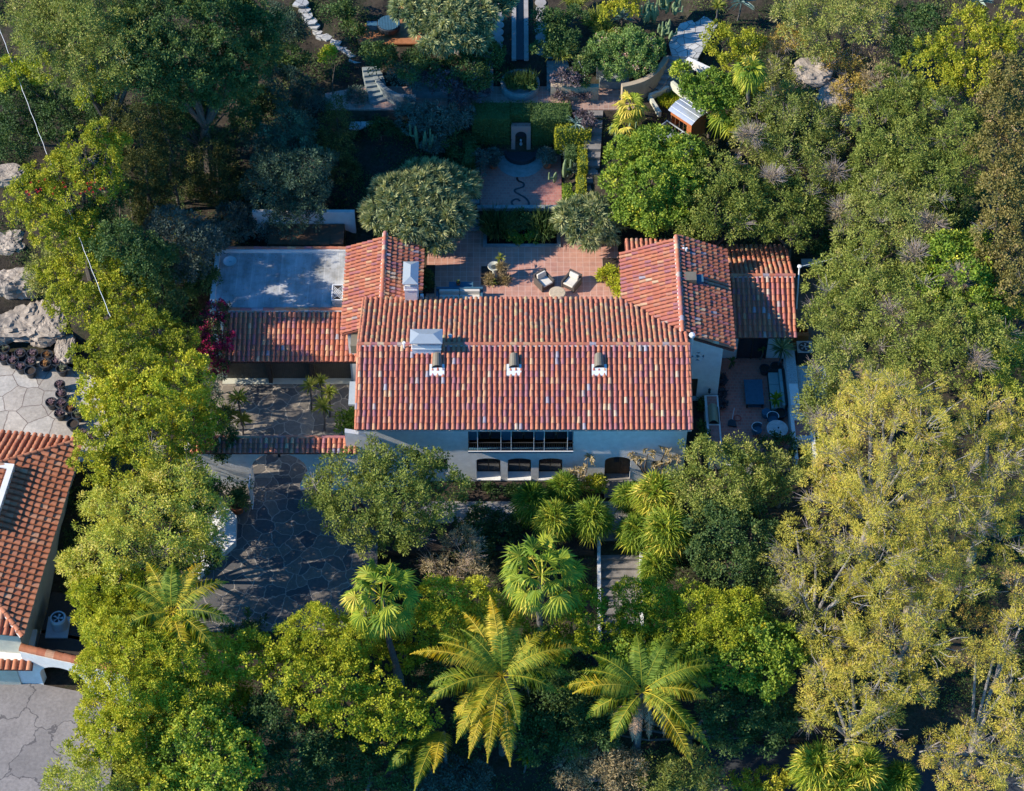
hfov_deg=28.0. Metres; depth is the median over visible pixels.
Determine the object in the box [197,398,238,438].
shrub
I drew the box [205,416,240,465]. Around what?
vine
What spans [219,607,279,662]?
shrub
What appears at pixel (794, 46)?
shrub
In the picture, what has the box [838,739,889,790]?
bushy fan palm
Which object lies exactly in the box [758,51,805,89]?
shrub
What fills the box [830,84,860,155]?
shrub
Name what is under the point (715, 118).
fan palm tree
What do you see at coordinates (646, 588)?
ficus tree
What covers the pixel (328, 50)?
tree
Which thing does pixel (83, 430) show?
nursery pot
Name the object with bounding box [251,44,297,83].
shrub
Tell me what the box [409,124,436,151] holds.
cactus
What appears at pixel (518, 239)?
shrub
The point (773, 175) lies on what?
bare bush
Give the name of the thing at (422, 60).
shrub
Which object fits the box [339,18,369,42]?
shrub
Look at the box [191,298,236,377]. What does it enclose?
bougainvillea
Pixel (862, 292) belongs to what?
oak tree
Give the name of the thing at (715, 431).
counter
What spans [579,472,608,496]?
shrub
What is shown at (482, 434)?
window
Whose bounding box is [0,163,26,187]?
boulder
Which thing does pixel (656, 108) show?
garden wall
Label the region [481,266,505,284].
planter bed
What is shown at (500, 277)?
shrub
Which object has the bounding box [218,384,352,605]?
fallen leaves
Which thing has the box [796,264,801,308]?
service mast
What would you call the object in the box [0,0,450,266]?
ground cover
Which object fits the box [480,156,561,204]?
terrace
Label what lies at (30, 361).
nursery pot
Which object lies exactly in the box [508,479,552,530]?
bushy fan palm
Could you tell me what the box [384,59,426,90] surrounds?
shrub
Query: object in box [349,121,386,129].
garden path
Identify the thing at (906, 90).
oak tree
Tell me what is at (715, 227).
oak tree
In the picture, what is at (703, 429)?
shrub
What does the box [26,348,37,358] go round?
nursery pot
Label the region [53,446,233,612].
pepper tree
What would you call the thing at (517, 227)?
shrub
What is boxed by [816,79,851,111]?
boulder
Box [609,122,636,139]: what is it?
cactus
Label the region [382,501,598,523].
front path
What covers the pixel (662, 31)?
cactus
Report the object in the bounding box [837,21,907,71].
shrub
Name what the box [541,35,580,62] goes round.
grass tuft
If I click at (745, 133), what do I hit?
bare bush
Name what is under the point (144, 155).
cypress tree
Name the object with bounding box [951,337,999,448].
bare bush
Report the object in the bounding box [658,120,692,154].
cold frame
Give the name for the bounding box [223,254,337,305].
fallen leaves
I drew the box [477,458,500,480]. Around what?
window
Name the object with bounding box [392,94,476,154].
shrub
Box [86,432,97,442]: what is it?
nursery pot
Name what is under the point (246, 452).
arched gate wall
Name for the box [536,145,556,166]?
bushy plant
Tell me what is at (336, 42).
stepping stone
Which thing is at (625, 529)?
bushy fan palm
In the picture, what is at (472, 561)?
shrub
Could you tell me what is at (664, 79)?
curved steps
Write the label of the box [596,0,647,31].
shrub
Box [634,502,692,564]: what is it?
bushy fan palm
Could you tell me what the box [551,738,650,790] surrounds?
shrub
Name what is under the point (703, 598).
ficus tree
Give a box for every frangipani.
[566,453,594,481]
[627,445,680,477]
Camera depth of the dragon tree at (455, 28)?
135.83 m
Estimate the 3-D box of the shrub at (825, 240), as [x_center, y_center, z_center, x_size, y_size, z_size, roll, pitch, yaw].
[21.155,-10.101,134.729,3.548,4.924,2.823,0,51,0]
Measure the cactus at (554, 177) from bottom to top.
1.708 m
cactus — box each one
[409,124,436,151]
[548,159,571,182]
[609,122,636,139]
[638,0,658,24]
[657,0,682,15]
[657,19,677,40]
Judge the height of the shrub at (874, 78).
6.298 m
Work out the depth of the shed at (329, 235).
134.28 m
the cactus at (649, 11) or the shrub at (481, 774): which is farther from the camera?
the cactus at (649, 11)
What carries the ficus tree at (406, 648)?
on the ground at (922, 716)
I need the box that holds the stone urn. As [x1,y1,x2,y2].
[488,261,497,278]
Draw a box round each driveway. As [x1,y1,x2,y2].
[0,683,119,790]
[191,402,378,631]
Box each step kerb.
[597,535,600,636]
[639,551,643,625]
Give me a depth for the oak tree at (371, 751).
115.44 m
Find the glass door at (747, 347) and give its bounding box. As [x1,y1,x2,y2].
[736,338,768,358]
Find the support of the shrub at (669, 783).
on the ground at (922, 716)
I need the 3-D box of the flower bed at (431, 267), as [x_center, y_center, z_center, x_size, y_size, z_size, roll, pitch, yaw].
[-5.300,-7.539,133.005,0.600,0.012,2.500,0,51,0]
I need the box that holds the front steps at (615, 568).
[601,525,638,633]
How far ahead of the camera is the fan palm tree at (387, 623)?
112.78 m
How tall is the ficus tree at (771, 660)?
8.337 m
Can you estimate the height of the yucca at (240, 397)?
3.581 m
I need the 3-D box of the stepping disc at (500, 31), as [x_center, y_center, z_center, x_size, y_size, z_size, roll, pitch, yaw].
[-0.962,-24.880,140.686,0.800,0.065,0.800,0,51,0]
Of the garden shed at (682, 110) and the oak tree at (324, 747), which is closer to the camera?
the oak tree at (324, 747)
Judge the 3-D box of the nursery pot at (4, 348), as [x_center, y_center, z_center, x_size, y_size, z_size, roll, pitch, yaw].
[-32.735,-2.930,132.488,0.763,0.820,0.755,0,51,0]
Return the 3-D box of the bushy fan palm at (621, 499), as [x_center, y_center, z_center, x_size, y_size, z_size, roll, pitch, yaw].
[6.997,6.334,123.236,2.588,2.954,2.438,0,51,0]
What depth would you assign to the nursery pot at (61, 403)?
129.53 m
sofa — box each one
[436,287,482,298]
[767,369,787,410]
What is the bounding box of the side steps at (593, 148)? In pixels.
[582,110,602,193]
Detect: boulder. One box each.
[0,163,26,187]
[0,229,24,256]
[0,268,38,298]
[0,299,42,344]
[27,300,66,347]
[54,334,76,363]
[791,56,833,88]
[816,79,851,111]
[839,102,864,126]
[902,606,929,628]
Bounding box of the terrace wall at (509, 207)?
[477,205,555,210]
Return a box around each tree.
[0,0,163,192]
[0,49,112,161]
[0,66,128,168]
[0,116,133,283]
[19,229,84,314]
[32,238,156,355]
[39,738,153,790]
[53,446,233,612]
[64,299,201,414]
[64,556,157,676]
[65,395,229,517]
[65,710,185,790]
[66,175,138,277]
[68,348,224,465]
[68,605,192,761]
[78,71,268,167]
[84,215,188,347]
[100,96,137,217]
[105,0,290,184]
[118,96,179,237]
[121,562,233,698]
[137,695,268,790]
[139,454,222,584]
[145,91,194,209]
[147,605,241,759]
[178,119,251,210]
[199,668,263,775]
[211,678,365,790]
[224,625,445,773]
[237,99,338,241]
[271,600,372,704]
[278,703,442,790]
[297,431,469,559]
[308,91,362,185]
[317,43,337,93]
[340,557,424,692]
[340,593,449,678]
[355,155,484,258]
[385,729,452,790]
[386,0,519,58]
[410,572,498,674]
[410,595,583,766]
[410,617,597,762]
[448,688,572,767]
[449,591,531,644]
[498,530,589,680]
[540,579,612,677]
[549,190,628,253]
[552,664,806,760]
[557,633,718,767]
[597,122,708,238]
[598,610,814,711]
[605,572,693,663]
[607,115,637,137]
[613,91,650,126]
[662,430,777,531]
[665,144,772,245]
[669,577,765,676]
[677,65,745,138]
[681,474,785,597]
[704,92,755,145]
[728,78,850,200]
[729,53,769,122]
[744,440,814,507]
[746,171,845,259]
[754,574,839,684]
[757,511,941,658]
[768,0,903,78]
[791,298,922,459]
[792,362,994,562]
[794,638,942,763]
[796,226,949,358]
[822,504,1001,691]
[829,161,960,300]
[834,131,919,246]
[839,56,996,225]
[879,280,1023,428]
[884,0,956,97]
[886,564,1023,790]
[899,0,1023,135]
[912,224,1013,369]
[939,383,1023,573]
[962,49,1023,225]
[963,294,1023,429]
[967,170,1023,348]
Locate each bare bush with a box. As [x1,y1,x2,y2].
[731,122,766,197]
[757,163,791,245]
[803,403,841,470]
[814,156,852,231]
[826,193,857,284]
[874,297,912,387]
[895,238,930,333]
[912,207,951,307]
[934,258,975,374]
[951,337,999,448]
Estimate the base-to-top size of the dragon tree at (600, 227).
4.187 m
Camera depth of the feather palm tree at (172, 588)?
112.29 m
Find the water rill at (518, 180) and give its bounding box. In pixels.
[511,177,529,204]
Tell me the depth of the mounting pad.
119.44 m
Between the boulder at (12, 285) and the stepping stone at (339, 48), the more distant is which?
the stepping stone at (339, 48)
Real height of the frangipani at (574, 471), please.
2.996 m
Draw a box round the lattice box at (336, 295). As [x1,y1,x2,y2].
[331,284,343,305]
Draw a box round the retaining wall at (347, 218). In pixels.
[252,210,355,232]
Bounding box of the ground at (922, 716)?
[0,0,1023,790]
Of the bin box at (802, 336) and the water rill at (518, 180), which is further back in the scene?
the water rill at (518, 180)
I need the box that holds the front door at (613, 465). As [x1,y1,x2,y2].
[604,457,629,473]
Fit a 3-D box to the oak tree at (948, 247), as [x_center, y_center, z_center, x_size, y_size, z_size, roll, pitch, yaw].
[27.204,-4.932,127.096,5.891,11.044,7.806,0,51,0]
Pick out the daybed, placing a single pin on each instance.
(385, 25)
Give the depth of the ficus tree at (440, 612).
114.72 m
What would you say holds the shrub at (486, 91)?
on the ground at (922, 716)
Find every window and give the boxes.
[429,459,447,468]
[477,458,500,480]
[479,431,489,438]
[491,431,500,438]
[508,458,530,480]
[513,431,522,438]
[524,431,534,438]
[538,458,561,480]
[545,431,555,438]
[557,431,566,438]
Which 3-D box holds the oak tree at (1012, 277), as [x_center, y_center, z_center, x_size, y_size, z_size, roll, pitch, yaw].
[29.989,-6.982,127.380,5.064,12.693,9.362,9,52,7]
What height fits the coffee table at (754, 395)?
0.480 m
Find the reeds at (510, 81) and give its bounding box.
[499,67,524,90]
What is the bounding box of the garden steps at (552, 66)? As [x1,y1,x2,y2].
[547,55,569,90]
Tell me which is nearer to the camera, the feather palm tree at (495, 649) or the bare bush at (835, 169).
the feather palm tree at (495, 649)
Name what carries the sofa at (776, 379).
on the side courtyard
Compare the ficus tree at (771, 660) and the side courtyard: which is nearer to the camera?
the ficus tree at (771, 660)
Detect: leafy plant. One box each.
[495,252,504,271]
[727,357,734,368]
[758,347,766,359]
[768,335,796,364]
[769,390,783,408]
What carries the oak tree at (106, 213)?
on the ground at (922, 716)
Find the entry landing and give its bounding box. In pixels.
[601,501,637,524]
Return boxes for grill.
[708,403,720,423]
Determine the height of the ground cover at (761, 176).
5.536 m
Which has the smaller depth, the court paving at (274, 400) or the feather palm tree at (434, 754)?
the feather palm tree at (434, 754)
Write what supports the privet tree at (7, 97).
on the ground at (922, 716)
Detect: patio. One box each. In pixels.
[0,356,109,462]
[426,225,619,298]
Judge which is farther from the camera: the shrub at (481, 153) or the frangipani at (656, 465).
the shrub at (481, 153)
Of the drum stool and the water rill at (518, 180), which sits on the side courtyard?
the drum stool
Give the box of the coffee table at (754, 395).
[744,379,763,407]
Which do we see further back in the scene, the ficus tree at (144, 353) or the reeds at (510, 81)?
the reeds at (510, 81)
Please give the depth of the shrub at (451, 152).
136.62 m
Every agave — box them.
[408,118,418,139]
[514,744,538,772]
[566,115,583,129]
[611,8,634,25]
[961,0,993,76]
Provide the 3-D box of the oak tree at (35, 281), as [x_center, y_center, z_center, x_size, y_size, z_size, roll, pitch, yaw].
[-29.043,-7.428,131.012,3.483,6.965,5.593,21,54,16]
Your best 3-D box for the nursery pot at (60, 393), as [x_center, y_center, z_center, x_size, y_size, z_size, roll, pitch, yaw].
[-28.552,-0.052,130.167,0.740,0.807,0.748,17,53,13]
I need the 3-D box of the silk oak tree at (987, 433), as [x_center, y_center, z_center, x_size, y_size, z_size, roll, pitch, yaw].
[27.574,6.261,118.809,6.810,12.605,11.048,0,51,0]
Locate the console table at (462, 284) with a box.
[449,282,472,286]
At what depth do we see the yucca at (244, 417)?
126.61 m
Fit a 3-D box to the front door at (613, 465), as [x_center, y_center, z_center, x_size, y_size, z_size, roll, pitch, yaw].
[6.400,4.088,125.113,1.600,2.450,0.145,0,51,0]
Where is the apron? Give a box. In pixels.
[498,156,542,176]
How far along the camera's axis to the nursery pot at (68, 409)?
129.31 m
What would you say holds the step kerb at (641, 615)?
on the ground at (922, 716)
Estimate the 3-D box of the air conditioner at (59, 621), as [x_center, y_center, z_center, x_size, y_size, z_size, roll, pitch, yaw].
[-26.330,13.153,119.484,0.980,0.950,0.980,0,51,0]
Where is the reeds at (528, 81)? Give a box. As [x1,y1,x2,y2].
[514,66,539,90]
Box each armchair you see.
[534,268,554,291]
[561,269,581,292]
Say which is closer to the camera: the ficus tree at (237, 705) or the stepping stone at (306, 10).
the ficus tree at (237, 705)
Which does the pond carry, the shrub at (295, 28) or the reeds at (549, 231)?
the reeds at (549, 231)
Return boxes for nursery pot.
[0,344,9,354]
[0,353,8,364]
[6,356,18,368]
[14,348,25,360]
[14,362,25,374]
[24,366,35,378]
[25,357,36,367]
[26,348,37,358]
[39,358,50,371]
[41,350,52,359]
[45,397,57,409]
[51,354,61,367]
[54,378,64,389]
[54,398,66,408]
[54,409,64,420]
[55,362,67,376]
[55,388,66,398]
[64,404,75,416]
[66,418,78,431]
[71,409,82,421]
[76,428,87,438]
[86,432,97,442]
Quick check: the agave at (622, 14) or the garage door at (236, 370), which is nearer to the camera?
the garage door at (236, 370)
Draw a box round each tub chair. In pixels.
[752,422,761,435]
[767,411,778,421]
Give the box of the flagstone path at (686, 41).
[669,16,717,58]
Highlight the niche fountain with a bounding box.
[504,123,537,164]
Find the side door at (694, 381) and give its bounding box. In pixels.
[692,379,697,395]
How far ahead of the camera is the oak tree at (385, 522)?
118.44 m
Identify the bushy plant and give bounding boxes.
[484,147,503,167]
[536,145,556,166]
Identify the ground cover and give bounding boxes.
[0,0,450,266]
[59,257,202,666]
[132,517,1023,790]
[460,0,806,76]
[597,110,872,249]
[790,0,1023,705]
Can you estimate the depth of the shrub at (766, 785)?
118.41 m
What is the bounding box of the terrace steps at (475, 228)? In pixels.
[468,199,479,230]
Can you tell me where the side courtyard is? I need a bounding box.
[718,358,792,471]
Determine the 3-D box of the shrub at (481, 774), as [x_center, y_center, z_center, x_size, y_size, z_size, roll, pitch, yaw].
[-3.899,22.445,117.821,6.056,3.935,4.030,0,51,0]
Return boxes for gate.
[248,474,253,508]
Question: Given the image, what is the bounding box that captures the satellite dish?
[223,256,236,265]
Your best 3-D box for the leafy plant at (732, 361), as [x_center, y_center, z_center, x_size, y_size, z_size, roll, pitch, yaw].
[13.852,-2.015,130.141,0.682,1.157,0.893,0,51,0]
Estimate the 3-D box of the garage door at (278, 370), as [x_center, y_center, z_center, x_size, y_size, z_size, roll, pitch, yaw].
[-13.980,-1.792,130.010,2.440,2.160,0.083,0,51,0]
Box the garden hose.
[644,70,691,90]
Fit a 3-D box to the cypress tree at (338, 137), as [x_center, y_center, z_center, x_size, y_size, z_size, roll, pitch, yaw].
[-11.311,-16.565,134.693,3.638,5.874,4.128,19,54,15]
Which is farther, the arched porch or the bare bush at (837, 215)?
the bare bush at (837, 215)
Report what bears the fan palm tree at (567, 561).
on the ground at (922, 716)
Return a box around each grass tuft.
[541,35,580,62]
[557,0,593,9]
[579,3,611,28]
[591,18,624,38]
[657,90,680,108]
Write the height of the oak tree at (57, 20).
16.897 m
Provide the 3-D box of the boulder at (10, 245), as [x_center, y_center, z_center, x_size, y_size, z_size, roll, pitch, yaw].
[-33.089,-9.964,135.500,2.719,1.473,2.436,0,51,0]
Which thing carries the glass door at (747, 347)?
in the house at (511, 389)
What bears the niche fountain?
on the apron
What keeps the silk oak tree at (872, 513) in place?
on the ground at (922, 716)
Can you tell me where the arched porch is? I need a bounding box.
[19,592,140,699]
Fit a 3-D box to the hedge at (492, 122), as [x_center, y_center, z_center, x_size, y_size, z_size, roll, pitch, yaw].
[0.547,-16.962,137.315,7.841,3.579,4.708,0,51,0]
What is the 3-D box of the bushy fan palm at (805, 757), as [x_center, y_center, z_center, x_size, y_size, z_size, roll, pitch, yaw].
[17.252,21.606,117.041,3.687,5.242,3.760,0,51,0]
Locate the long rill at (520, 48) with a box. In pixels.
[512,0,528,60]
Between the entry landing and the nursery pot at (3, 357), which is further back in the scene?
the nursery pot at (3, 357)
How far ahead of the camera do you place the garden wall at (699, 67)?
137.79 m
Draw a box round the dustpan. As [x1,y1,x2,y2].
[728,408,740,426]
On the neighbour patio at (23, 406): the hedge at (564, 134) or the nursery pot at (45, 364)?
the nursery pot at (45, 364)
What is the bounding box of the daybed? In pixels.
[367,15,399,34]
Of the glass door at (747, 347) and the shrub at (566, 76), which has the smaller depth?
the glass door at (747, 347)
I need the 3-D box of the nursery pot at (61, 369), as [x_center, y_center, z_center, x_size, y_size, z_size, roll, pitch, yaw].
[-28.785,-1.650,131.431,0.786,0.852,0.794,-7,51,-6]
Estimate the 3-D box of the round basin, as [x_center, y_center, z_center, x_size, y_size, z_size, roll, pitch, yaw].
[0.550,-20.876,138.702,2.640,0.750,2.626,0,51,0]
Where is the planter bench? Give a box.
[192,501,236,578]
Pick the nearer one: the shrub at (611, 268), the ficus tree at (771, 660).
the ficus tree at (771, 660)
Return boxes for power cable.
[0,31,110,316]
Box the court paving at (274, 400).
[208,380,355,477]
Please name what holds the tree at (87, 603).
on the ground at (922, 716)
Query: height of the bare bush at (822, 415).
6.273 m
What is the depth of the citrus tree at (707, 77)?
134.10 m
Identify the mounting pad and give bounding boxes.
[45,617,70,638]
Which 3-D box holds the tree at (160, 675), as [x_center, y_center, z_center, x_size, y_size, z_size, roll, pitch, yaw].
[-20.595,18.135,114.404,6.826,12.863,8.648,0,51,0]
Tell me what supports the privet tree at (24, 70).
on the ground at (922, 716)
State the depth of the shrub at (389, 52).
137.02 m
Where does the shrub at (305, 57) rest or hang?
on the ground at (922, 716)
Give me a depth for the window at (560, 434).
123.05 m
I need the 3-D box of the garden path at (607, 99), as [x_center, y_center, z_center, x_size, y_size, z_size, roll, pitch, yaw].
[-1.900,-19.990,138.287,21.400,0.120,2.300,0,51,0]
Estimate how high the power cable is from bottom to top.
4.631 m
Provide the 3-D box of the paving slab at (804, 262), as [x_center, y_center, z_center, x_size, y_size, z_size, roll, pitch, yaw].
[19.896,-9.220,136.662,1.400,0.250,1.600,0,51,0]
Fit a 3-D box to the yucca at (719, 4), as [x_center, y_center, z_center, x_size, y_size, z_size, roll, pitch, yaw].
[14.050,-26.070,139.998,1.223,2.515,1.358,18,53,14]
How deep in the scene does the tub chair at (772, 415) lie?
127.47 m
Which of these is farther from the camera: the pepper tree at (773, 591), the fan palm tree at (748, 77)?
the fan palm tree at (748, 77)
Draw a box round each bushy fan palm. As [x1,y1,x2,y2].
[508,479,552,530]
[530,496,576,545]
[545,468,584,506]
[569,492,616,545]
[608,479,644,515]
[613,511,650,557]
[625,469,683,519]
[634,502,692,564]
[635,548,678,603]
[785,737,845,790]
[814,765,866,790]
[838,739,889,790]
[878,758,922,790]
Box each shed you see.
[268,224,344,246]
[668,97,708,137]
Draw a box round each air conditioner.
[50,611,68,631]
[795,341,812,363]
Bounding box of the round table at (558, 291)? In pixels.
[549,286,565,298]
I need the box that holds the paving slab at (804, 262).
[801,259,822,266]
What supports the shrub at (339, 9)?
on the ground at (922, 716)
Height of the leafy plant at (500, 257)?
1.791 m
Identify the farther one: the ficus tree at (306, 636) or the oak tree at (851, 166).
the oak tree at (851, 166)
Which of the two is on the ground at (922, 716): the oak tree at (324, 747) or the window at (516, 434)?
the oak tree at (324, 747)
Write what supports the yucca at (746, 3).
on the ground at (922, 716)
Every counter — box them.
[704,395,722,468]
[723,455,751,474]
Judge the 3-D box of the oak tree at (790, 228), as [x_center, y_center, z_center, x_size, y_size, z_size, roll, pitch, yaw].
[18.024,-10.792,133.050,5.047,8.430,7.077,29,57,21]
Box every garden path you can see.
[325,86,634,110]
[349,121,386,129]
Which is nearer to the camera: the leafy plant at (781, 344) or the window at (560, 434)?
the window at (560, 434)
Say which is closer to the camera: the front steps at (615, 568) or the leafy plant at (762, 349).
the front steps at (615, 568)
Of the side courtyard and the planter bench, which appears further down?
the planter bench
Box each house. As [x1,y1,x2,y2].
[0,429,81,683]
[210,231,797,497]
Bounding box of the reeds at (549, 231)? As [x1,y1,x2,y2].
[520,199,566,241]
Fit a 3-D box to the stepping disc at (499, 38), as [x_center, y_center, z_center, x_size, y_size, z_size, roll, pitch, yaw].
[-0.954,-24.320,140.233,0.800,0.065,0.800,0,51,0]
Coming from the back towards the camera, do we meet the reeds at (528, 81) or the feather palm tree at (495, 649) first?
the reeds at (528, 81)
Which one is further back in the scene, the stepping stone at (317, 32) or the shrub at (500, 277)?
the stepping stone at (317, 32)
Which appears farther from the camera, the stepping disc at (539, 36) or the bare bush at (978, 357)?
the stepping disc at (539, 36)
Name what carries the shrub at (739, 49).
on the ground at (922, 716)
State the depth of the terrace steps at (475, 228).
135.74 m
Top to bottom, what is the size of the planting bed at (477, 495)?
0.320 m
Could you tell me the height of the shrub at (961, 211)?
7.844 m
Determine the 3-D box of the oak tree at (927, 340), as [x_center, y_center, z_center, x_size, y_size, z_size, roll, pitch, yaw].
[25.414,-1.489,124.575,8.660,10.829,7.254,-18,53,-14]
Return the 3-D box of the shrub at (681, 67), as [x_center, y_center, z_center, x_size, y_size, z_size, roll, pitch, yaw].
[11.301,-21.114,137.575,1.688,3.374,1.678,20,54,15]
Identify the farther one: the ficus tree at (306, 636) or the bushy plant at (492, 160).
the bushy plant at (492, 160)
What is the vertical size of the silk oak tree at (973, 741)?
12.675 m
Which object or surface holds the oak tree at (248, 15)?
on the ground at (922, 716)
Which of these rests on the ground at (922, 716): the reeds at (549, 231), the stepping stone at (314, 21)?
the stepping stone at (314, 21)
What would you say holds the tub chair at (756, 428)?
on the side courtyard
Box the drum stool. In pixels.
[762,408,770,418]
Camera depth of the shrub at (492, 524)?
122.52 m
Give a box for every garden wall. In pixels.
[373,76,416,106]
[440,88,487,98]
[550,83,598,100]
[620,56,668,102]
[648,95,661,116]
[649,85,669,98]
[670,81,687,97]
[686,57,709,73]
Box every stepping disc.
[493,28,503,35]
[494,35,503,42]
[495,21,503,28]
[535,0,545,5]
[535,33,545,39]
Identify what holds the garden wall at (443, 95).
on the ground at (922, 716)
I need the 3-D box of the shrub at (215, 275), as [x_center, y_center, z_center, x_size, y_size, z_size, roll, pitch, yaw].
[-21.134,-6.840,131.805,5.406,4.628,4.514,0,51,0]
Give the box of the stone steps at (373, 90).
[362,66,386,104]
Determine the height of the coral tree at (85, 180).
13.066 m
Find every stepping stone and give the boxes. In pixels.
[292,0,308,7]
[298,7,310,13]
[302,12,312,19]
[305,17,317,25]
[308,23,319,29]
[312,30,321,34]
[315,34,322,40]
[322,33,331,41]
[330,39,341,45]
[336,46,346,51]
[347,52,355,57]
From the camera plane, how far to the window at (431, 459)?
124.94 m
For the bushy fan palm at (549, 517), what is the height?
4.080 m
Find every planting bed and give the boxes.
[380,524,593,554]
[382,482,580,500]
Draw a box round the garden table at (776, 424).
[767,420,787,439]
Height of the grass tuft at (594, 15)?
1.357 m
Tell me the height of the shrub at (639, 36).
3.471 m
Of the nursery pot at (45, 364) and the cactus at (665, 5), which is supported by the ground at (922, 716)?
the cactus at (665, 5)
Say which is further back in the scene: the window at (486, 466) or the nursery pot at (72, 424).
the nursery pot at (72, 424)
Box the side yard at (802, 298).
[789,278,870,402]
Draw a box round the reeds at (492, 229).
[475,201,522,241]
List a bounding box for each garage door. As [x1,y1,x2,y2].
[0,671,20,683]
[227,364,267,377]
[271,364,310,377]
[314,364,350,377]
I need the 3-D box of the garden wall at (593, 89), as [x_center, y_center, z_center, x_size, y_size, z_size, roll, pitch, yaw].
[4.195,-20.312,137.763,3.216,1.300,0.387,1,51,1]
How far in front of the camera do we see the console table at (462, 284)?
132.02 m
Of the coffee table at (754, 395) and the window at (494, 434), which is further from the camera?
the coffee table at (754, 395)
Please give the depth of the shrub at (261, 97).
135.74 m
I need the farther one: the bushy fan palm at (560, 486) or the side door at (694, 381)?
the side door at (694, 381)
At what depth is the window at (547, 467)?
125.55 m
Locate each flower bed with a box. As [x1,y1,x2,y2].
[425,265,434,292]
[602,258,617,275]
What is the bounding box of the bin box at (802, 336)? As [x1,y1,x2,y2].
[793,327,808,344]
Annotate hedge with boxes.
[462,100,577,174]
[554,123,591,196]
[561,182,581,207]
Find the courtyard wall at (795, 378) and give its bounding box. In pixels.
[783,349,826,468]
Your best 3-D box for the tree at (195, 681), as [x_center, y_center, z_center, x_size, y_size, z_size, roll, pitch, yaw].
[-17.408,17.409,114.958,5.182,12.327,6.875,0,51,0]
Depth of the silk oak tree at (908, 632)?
113.85 m
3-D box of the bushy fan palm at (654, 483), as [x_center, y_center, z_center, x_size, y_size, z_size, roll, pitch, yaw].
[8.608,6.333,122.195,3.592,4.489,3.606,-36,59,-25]
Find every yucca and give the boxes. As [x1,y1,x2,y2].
[221,403,239,427]
[226,386,251,425]
[231,410,254,434]
[297,375,320,411]
[311,394,333,431]
[314,373,328,398]
[318,384,339,417]
[711,0,727,18]
[728,0,755,20]
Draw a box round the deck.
[355,5,420,44]
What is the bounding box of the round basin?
[501,69,539,101]
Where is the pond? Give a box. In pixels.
[483,225,560,246]
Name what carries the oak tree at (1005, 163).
on the ground at (922, 716)
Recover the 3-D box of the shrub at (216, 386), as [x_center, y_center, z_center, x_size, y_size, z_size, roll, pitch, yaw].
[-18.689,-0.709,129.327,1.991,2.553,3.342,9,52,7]
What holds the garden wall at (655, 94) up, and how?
on the ground at (922, 716)
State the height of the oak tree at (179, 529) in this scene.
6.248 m
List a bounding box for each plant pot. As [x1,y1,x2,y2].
[230,503,243,514]
[542,157,551,168]
[759,364,769,375]
[770,361,782,368]
[775,408,786,420]
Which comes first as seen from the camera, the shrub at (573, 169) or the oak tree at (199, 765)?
the oak tree at (199, 765)
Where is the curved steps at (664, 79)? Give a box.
[654,55,697,94]
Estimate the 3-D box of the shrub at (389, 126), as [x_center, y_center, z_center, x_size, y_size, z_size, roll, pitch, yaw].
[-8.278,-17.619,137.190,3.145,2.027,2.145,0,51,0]
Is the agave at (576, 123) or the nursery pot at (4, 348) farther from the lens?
the agave at (576, 123)
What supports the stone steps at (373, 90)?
on the ground at (922, 716)
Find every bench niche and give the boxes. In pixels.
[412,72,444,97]
[596,64,631,88]
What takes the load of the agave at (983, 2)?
on the ground at (922, 716)
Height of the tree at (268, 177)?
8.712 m
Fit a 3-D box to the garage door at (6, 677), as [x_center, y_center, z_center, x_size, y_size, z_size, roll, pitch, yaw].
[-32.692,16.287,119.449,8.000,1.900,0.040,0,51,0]
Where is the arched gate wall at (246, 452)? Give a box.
[184,435,363,490]
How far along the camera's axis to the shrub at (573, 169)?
136.84 m
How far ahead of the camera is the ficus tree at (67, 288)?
126.07 m
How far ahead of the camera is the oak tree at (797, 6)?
134.14 m
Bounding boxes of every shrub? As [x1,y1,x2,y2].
[128,203,235,286]
[156,258,222,308]
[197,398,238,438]
[203,362,230,400]
[213,199,256,233]
[218,182,294,245]
[219,475,254,511]
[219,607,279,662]
[234,83,284,122]
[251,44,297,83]
[257,0,311,54]
[260,61,324,105]
[271,42,312,70]
[317,0,356,26]
[332,406,354,433]
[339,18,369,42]
[344,84,370,107]
[358,39,399,75]
[364,113,408,140]
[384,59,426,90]
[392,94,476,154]
[392,754,495,790]
[393,45,448,88]
[416,521,494,594]
[422,62,470,94]
[422,268,436,291]
[432,122,481,173]
[438,49,500,93]
[447,84,492,106]
[451,499,529,563]
[456,475,524,503]
[458,33,506,68]
[468,147,491,182]
[481,259,512,287]
[500,206,543,232]
[503,229,540,246]
[526,3,602,87]
[550,66,582,90]
[550,89,592,102]
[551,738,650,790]
[560,145,578,176]
[573,108,597,128]
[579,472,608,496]
[581,23,666,81]
[593,262,621,297]
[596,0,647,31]
[634,743,731,790]
[668,58,693,82]
[696,396,712,446]
[698,19,767,77]
[718,372,728,408]
[723,764,821,790]
[725,83,776,143]
[757,429,800,456]
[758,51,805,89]
[761,22,813,76]
[780,80,823,137]
[809,210,860,265]
[818,41,867,78]
[825,64,875,133]
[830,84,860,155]
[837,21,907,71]
[860,58,908,122]
[914,600,1008,635]
[924,179,990,240]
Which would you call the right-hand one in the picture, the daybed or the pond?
the pond

